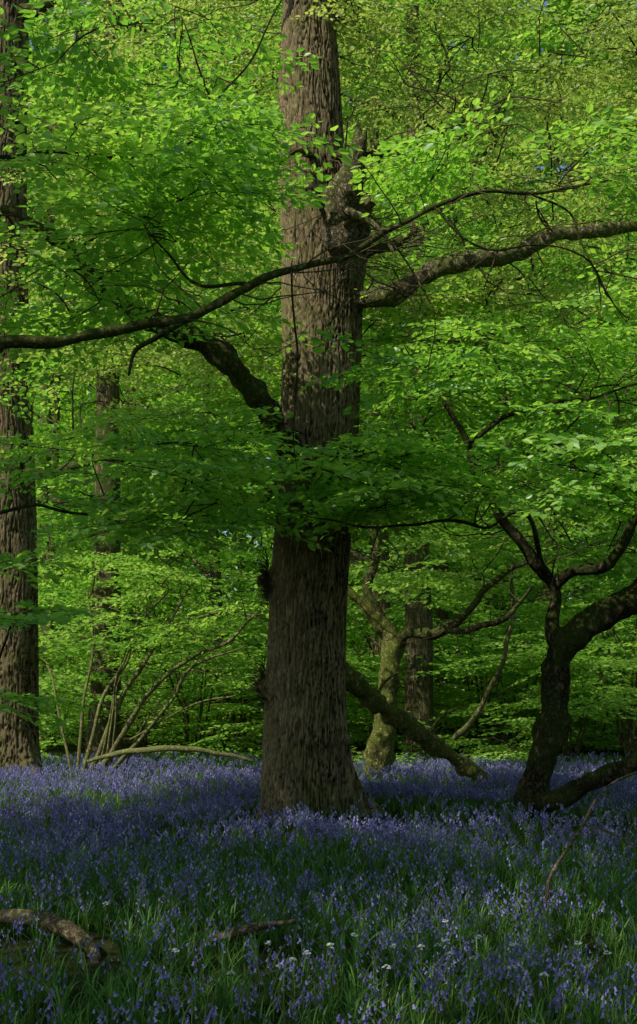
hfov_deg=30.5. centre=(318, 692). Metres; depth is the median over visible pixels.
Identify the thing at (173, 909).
bluebell
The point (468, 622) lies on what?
hazel shrub
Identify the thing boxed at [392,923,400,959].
bluebell
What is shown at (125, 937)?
bluebell
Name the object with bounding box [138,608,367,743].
hazel shrub
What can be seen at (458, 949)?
bluebell
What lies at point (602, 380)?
woodland tree
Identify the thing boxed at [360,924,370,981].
bluebell
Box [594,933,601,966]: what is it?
bluebell
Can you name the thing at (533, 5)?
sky
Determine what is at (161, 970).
bluebell
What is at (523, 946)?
bluebell
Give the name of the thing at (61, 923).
fallen log
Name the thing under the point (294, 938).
bluebell
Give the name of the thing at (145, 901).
bluebell
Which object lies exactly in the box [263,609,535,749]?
hazel shrub
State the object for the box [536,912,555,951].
bluebell
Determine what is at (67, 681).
hazel shrub
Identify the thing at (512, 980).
white flower
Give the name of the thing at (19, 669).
ash tree
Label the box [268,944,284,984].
bluebell
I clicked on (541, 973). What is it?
white flower
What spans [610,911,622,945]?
bluebell
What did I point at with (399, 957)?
bluebell
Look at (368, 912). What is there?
bluebell
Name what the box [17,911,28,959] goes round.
bluebell
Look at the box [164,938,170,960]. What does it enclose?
bluebell
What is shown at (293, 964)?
bluebell
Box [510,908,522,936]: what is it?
bluebell
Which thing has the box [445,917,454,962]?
bluebell
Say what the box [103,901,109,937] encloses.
white flower
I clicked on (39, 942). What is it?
bluebell
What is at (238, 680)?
hazel shrub
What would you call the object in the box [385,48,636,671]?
woodland tree
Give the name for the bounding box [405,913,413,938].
bluebell
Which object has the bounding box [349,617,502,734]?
hazel shrub
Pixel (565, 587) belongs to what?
woodland tree
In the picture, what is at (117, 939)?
bluebell
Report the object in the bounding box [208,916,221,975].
bluebell
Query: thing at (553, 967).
bluebell
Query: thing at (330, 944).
white flower
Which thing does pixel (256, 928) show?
fallen branch
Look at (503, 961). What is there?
bluebell
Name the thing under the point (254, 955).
bluebell
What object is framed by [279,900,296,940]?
bluebell
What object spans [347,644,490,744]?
hazel shrub
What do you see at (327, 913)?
bluebell
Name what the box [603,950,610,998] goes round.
white flower
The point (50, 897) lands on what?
bluebell
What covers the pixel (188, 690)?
hazel shrub
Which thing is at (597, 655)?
hazel shrub
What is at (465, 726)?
fallen branch
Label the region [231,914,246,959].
bluebell
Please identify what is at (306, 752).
oak tree
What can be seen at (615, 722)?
hazel shrub
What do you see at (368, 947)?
bluebell
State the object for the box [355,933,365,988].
bluebell
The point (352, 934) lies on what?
white flower
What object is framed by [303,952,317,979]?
bluebell
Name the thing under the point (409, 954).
bluebell
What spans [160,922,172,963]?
bluebell
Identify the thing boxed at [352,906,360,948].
bluebell
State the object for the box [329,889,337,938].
bluebell
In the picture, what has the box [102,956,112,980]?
bluebell
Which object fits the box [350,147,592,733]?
woodland tree
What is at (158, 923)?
bluebell
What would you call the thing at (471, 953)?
bluebell
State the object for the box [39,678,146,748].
hazel shrub
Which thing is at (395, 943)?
bluebell
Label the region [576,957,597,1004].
bluebell
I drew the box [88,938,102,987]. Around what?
bluebell
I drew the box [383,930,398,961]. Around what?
bluebell
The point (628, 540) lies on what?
woodland tree
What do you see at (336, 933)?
bluebell
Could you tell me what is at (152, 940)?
bluebell
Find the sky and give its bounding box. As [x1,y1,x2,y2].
[29,0,636,693]
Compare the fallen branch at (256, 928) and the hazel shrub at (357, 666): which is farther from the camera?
the hazel shrub at (357, 666)
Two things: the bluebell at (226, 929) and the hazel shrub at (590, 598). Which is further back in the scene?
the hazel shrub at (590, 598)
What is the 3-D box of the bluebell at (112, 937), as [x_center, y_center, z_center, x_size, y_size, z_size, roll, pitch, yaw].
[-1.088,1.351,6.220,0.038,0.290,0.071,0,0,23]
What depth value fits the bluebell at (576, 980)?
5.65 m
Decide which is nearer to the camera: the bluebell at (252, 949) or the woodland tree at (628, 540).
the bluebell at (252, 949)
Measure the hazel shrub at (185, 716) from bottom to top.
3.643 m
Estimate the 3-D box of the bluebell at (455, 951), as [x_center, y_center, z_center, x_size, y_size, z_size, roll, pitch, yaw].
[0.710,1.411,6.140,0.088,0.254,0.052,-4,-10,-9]
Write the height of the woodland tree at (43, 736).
15.465 m
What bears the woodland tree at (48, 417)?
on the ground at (128, 741)
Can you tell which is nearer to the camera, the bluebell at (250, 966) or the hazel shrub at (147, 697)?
the bluebell at (250, 966)
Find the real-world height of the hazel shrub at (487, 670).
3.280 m
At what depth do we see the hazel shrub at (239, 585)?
39.52 m
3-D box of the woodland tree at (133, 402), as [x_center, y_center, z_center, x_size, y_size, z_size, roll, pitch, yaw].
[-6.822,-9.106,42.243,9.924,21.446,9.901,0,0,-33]
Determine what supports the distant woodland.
on the ground at (128, 741)
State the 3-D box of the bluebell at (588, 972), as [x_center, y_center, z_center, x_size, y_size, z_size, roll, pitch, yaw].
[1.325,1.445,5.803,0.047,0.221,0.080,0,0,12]
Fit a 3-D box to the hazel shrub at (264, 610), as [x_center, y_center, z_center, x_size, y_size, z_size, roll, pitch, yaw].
[-0.612,-0.971,38.534,10.143,5.038,8.409,0,0,-27]
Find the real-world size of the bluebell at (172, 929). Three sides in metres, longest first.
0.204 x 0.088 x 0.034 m
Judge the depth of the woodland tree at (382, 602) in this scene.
33.33 m
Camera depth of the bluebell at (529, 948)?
5.80 m
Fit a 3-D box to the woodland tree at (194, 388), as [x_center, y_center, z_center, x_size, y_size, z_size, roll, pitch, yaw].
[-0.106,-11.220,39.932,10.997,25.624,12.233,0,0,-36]
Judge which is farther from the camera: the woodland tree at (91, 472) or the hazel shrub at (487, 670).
the woodland tree at (91, 472)
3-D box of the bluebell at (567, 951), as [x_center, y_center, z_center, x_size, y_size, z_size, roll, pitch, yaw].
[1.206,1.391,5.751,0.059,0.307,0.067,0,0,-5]
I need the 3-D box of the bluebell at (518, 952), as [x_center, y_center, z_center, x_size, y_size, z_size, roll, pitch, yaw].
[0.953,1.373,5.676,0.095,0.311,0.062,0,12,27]
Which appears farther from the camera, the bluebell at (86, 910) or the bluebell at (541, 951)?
the bluebell at (86, 910)
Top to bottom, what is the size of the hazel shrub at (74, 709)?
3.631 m
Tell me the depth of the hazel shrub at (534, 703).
39.65 m
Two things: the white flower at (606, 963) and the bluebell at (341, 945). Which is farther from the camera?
the bluebell at (341, 945)
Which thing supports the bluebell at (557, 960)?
on the ground at (128, 741)
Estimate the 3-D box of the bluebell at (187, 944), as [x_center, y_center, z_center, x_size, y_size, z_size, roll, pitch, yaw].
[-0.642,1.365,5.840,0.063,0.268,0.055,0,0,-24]
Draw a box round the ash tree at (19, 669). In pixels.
[0,0,280,780]
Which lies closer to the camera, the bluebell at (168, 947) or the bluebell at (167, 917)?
the bluebell at (168, 947)
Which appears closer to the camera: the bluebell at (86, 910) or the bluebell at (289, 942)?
the bluebell at (289, 942)
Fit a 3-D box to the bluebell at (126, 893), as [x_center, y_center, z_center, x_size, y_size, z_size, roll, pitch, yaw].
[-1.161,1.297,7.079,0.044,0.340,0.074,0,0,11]
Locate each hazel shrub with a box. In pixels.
[19,533,268,780]
[38,587,174,762]
[38,625,91,731]
[39,635,168,744]
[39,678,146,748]
[53,584,168,735]
[54,635,208,733]
[56,581,257,734]
[57,670,262,746]
[69,610,363,763]
[86,604,362,737]
[121,650,263,739]
[128,625,403,749]
[130,590,403,733]
[135,642,440,760]
[138,571,368,727]
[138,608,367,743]
[200,657,431,767]
[254,637,620,751]
[260,562,585,737]
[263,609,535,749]
[346,642,453,739]
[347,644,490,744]
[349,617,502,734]
[358,608,630,754]
[393,623,636,768]
[432,621,622,734]
[448,637,636,764]
[451,572,636,752]
[467,652,636,755]
[487,594,636,733]
[500,609,636,741]
[570,622,636,754]
[591,589,634,734]
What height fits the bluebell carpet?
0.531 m
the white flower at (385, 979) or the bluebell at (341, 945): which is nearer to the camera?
the white flower at (385, 979)
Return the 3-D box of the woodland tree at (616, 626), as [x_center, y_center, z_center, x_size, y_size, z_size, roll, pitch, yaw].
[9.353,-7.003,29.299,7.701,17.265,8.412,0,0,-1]
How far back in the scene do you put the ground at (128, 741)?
7.01 m
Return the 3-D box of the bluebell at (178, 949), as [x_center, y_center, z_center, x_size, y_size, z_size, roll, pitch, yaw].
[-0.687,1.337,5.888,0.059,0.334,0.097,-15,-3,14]
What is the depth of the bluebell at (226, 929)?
6.31 m
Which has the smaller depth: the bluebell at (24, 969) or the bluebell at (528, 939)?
the bluebell at (24, 969)
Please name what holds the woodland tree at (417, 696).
on the ground at (128, 741)
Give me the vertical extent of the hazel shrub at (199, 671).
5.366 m
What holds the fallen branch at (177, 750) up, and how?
on the ground at (128, 741)
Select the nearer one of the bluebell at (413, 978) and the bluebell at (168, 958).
the bluebell at (413, 978)
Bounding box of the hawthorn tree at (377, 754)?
[348,456,619,782]
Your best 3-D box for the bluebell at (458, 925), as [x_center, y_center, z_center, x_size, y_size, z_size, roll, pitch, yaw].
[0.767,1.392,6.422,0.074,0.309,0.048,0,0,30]
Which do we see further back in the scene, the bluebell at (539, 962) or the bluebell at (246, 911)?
the bluebell at (246, 911)
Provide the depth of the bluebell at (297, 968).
5.64 m
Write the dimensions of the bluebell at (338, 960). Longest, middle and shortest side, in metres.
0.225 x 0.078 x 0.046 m
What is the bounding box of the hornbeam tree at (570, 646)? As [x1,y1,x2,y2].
[253,304,636,821]
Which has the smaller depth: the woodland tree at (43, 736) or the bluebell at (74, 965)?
the bluebell at (74, 965)
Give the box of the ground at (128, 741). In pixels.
[0,695,636,1023]
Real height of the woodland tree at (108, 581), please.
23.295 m
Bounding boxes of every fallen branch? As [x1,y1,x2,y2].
[87,747,252,763]
[205,917,295,943]
[453,559,513,740]
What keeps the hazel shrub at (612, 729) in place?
on the ground at (128, 741)
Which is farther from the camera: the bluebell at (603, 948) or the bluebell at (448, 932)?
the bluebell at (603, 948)
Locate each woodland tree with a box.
[27,0,281,759]
[27,90,174,738]
[27,126,128,629]
[27,200,184,747]
[29,281,95,646]
[37,136,234,733]
[58,244,209,717]
[72,130,361,740]
[149,0,469,614]
[164,300,280,712]
[192,0,552,745]
[193,0,633,760]
[199,323,392,651]
[249,223,464,727]
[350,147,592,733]
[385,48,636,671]
[390,224,609,732]
[432,150,629,726]
[461,238,636,736]
[525,187,636,632]
[535,73,636,678]
[577,129,636,549]
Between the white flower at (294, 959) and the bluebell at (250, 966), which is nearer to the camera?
the white flower at (294, 959)
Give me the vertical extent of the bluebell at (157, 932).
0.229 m
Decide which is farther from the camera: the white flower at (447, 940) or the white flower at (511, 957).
the white flower at (511, 957)
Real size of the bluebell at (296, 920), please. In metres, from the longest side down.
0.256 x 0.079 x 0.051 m
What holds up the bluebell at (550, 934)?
on the ground at (128, 741)
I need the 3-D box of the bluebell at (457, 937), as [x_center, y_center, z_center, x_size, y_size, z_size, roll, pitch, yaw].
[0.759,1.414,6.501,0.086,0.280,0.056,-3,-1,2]
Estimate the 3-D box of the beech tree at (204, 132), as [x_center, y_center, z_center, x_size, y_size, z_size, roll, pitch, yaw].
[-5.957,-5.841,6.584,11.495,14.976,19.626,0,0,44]
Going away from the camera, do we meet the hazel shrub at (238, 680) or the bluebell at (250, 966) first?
the bluebell at (250, 966)
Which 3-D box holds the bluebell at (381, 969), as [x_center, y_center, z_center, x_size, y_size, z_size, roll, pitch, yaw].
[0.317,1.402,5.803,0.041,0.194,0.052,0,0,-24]
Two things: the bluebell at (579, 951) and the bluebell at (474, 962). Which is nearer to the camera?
the bluebell at (474, 962)
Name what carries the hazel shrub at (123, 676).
on the ground at (128, 741)
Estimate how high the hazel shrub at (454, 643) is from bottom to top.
3.182 m
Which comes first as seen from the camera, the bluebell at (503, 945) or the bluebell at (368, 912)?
the bluebell at (503, 945)
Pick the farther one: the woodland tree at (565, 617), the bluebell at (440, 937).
the woodland tree at (565, 617)
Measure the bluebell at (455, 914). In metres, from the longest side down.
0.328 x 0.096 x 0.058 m
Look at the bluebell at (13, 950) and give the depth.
5.82 m
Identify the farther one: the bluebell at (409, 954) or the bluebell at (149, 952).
the bluebell at (409, 954)
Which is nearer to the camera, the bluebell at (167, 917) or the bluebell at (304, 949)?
the bluebell at (304, 949)
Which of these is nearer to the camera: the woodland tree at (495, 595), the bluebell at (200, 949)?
the bluebell at (200, 949)
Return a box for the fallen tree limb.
[346,663,489,791]
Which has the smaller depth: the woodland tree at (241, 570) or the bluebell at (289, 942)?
the bluebell at (289, 942)
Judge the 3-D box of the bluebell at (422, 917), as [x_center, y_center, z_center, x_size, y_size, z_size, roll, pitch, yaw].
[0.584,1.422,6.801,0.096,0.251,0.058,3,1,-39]
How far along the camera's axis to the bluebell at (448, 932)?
6.26 m
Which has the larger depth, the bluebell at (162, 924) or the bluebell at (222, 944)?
the bluebell at (162, 924)
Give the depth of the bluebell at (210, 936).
6.23 m
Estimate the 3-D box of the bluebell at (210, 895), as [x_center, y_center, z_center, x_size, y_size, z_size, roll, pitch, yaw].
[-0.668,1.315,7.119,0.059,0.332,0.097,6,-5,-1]
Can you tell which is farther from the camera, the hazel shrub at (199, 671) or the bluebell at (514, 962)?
the hazel shrub at (199, 671)
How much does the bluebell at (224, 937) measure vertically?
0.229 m
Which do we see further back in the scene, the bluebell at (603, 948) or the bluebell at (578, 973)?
the bluebell at (603, 948)
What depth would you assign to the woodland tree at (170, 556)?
45.99 m
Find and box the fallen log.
[0,907,99,962]
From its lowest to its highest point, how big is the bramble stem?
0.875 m
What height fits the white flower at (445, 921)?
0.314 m
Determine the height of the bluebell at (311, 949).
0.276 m
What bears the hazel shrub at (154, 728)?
on the ground at (128, 741)
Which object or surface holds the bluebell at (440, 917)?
on the ground at (128, 741)
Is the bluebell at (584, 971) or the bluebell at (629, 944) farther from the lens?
the bluebell at (629, 944)
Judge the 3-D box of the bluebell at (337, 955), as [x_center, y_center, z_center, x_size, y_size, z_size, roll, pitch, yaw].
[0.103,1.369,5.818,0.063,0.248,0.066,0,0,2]
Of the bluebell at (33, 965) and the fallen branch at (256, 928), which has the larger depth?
the fallen branch at (256, 928)
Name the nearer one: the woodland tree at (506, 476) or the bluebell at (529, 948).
the bluebell at (529, 948)
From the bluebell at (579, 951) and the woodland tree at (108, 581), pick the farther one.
the woodland tree at (108, 581)
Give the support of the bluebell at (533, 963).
on the ground at (128, 741)
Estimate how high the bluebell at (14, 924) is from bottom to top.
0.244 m
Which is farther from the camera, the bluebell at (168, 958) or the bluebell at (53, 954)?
the bluebell at (53, 954)
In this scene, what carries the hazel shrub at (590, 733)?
on the ground at (128, 741)
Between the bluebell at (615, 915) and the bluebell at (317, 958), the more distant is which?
the bluebell at (615, 915)
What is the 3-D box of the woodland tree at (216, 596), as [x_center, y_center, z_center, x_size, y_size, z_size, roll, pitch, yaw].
[-3.348,-7.515,34.922,8.106,18.174,8.855,0,0,37]
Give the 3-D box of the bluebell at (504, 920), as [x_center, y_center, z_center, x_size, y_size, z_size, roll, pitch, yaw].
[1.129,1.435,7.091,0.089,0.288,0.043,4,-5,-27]
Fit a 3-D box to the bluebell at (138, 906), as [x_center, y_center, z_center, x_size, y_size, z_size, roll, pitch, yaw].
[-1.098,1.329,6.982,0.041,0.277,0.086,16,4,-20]
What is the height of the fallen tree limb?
2.058 m
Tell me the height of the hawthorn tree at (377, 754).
5.521 m
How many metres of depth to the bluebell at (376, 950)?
5.85 m
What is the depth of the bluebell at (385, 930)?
6.01 m
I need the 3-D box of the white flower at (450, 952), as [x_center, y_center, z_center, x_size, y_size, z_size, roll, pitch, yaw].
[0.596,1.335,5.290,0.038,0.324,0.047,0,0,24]
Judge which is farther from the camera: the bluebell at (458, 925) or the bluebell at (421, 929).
the bluebell at (421, 929)
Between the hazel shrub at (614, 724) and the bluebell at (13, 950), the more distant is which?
the hazel shrub at (614, 724)
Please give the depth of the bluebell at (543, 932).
6.66 m
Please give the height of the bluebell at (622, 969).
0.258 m
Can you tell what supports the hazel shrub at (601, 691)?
on the ground at (128, 741)
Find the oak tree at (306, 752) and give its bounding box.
[0,0,636,823]
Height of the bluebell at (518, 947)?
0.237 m
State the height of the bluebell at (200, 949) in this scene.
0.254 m
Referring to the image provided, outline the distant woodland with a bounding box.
[27,0,636,723]
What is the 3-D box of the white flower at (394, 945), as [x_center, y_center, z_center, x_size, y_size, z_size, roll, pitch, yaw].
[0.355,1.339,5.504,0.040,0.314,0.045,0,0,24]
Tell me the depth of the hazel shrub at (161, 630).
19.29 m
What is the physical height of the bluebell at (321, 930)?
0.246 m
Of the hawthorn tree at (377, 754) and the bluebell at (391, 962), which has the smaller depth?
the bluebell at (391, 962)
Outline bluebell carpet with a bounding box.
[0,749,636,1023]
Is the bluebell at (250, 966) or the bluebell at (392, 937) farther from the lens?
the bluebell at (392, 937)
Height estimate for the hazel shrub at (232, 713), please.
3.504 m
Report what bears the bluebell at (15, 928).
on the ground at (128, 741)
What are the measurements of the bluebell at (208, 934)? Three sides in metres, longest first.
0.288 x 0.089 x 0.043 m
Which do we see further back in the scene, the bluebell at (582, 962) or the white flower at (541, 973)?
the bluebell at (582, 962)
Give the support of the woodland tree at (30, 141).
on the ground at (128, 741)
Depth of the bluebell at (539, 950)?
6.19 m
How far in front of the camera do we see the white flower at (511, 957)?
5.65 m
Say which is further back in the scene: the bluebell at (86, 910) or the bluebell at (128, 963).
the bluebell at (86, 910)
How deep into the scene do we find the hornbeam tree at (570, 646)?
12.43 m
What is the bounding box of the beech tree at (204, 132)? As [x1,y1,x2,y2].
[0,0,636,755]
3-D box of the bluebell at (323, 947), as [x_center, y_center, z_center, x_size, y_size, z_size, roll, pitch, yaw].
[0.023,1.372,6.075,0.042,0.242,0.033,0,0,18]
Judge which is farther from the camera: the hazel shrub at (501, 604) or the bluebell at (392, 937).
the hazel shrub at (501, 604)
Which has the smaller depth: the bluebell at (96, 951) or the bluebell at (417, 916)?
the bluebell at (96, 951)
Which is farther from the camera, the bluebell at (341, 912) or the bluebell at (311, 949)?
the bluebell at (341, 912)
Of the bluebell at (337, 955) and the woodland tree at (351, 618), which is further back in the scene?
the woodland tree at (351, 618)
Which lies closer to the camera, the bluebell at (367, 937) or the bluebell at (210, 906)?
the bluebell at (367, 937)
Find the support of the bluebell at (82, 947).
on the ground at (128, 741)
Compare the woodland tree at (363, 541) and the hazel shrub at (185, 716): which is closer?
the hazel shrub at (185, 716)
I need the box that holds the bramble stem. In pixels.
[543,772,636,903]
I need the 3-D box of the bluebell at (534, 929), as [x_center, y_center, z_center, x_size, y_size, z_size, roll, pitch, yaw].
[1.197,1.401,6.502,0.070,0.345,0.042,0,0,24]
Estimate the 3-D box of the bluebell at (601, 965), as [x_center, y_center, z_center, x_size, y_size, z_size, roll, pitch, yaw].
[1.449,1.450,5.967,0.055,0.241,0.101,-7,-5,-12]
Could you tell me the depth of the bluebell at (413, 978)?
5.60 m
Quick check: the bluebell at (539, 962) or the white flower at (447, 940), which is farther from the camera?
the bluebell at (539, 962)
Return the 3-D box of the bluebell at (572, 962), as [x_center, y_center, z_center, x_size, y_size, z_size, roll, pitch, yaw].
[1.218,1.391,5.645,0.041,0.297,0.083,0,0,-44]
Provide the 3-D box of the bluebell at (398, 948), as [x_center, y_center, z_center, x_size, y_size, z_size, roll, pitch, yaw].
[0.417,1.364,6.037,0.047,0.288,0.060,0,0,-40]
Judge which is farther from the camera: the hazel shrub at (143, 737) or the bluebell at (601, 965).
the hazel shrub at (143, 737)
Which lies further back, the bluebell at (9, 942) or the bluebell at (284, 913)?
the bluebell at (284, 913)
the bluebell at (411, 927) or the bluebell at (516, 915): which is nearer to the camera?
the bluebell at (411, 927)
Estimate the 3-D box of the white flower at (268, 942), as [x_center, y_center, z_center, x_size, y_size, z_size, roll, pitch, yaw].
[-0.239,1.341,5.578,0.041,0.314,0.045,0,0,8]
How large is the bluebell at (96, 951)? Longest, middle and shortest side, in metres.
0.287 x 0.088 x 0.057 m
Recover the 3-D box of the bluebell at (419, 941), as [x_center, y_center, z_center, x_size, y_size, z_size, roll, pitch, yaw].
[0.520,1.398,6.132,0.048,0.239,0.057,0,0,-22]
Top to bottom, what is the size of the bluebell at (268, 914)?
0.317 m
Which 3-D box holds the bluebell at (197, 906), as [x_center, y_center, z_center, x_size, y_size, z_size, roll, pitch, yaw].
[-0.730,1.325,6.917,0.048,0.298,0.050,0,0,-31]
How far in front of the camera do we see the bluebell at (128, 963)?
5.87 m
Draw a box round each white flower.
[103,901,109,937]
[265,941,271,995]
[289,957,295,1012]
[304,950,310,990]
[326,943,333,998]
[351,933,357,990]
[382,964,390,1019]
[389,944,396,1002]
[442,919,447,967]
[443,939,449,1001]
[447,951,453,1002]
[508,942,515,1002]
[508,965,515,1012]
[540,972,548,1019]
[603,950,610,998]
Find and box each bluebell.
[5,928,12,963]
[6,939,15,985]
[7,913,20,948]
[13,921,21,959]
[14,963,35,995]
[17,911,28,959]
[24,937,40,974]
[24,947,40,1005]
[38,928,61,953]
[49,886,59,933]
[51,940,60,971]
[69,945,75,991]
[76,934,93,969]
[79,898,88,928]
[81,939,103,996]
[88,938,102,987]
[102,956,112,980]
[108,920,117,970]
[108,928,127,962]
[122,879,130,933]
[122,927,130,945]
[122,950,132,982]
[133,893,141,926]
[133,947,150,988]
[141,893,150,908]
[142,932,158,957]
[151,921,164,947]
[152,918,159,956]
[158,964,166,978]
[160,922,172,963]
[163,911,172,931]
[163,920,180,949]
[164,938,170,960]
[164,947,176,981]
[172,907,180,916]
[173,925,186,992]
[185,941,196,991]
[192,892,197,926]
[195,943,205,968]
[204,928,219,960]
[205,917,212,968]
[206,880,214,926]
[207,888,215,933]
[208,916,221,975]
[214,935,228,981]
[218,908,229,964]
[223,923,231,943]
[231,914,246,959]
[242,951,258,988]
[244,907,252,948]
[244,938,262,996]
[247,932,254,980]
[264,894,273,949]
[267,919,274,949]
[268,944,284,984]
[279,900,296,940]
[284,934,292,951]
[285,962,294,999]
[290,925,300,966]
[292,908,300,942]
[294,934,309,974]
[295,951,310,993]
[303,918,310,940]
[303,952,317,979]
[308,936,313,970]
[315,921,325,948]
[316,892,328,930]
[316,953,327,980]
[319,933,326,975]
[328,952,342,982]
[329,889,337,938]
[330,916,340,972]
[331,930,343,966]
[333,942,344,987]
[337,903,346,924]
[345,909,369,940]
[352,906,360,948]
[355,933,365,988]
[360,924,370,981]
[361,931,371,972]
[374,940,384,972]
[377,906,387,945]
[378,957,386,991]
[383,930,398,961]
[384,925,392,987]
[385,950,401,994]
[390,932,405,960]
[390,936,407,982]
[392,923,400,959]
[395,930,404,957]
[396,945,406,978]
[403,919,415,949]
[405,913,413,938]
[405,943,414,982]
[407,919,429,962]
[408,970,418,999]
[411,908,420,934]
[412,937,421,967]
[413,915,425,939]
[431,924,455,975]
[431,931,450,964]
[439,914,446,944]
[443,938,463,981]
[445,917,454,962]
[446,923,462,959]
[450,903,459,925]
[452,917,463,966]
[452,945,467,974]
[464,946,474,971]
[471,958,482,998]
[497,935,510,960]
[497,943,504,990]
[499,907,510,939]
[504,949,522,978]
[507,946,522,991]
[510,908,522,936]
[512,942,520,974]
[518,939,528,970]
[522,952,547,991]
[523,928,534,961]
[528,913,539,965]
[528,945,537,999]
[530,943,548,978]
[533,916,547,956]
[533,949,550,986]
[534,941,542,968]
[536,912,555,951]
[543,925,560,945]
[544,945,573,994]
[545,951,555,1002]
[557,945,569,967]
[565,953,579,982]
[571,942,587,976]
[573,947,591,1002]
[573,961,582,997]
[575,965,585,998]
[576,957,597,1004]
[580,963,589,995]
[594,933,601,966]
[595,953,606,984]
[596,936,609,967]
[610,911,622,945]
[616,961,631,992]
[627,933,636,970]
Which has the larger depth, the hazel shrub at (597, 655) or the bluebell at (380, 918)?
the hazel shrub at (597, 655)
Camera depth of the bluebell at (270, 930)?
6.50 m
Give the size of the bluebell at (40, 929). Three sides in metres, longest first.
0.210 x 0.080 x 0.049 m
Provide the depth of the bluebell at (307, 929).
6.44 m
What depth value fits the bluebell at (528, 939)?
6.49 m
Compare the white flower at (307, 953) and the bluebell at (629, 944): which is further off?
the bluebell at (629, 944)
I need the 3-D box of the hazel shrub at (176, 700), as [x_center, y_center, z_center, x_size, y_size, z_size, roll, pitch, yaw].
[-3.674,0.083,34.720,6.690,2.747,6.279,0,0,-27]
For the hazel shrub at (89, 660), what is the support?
on the ground at (128, 741)

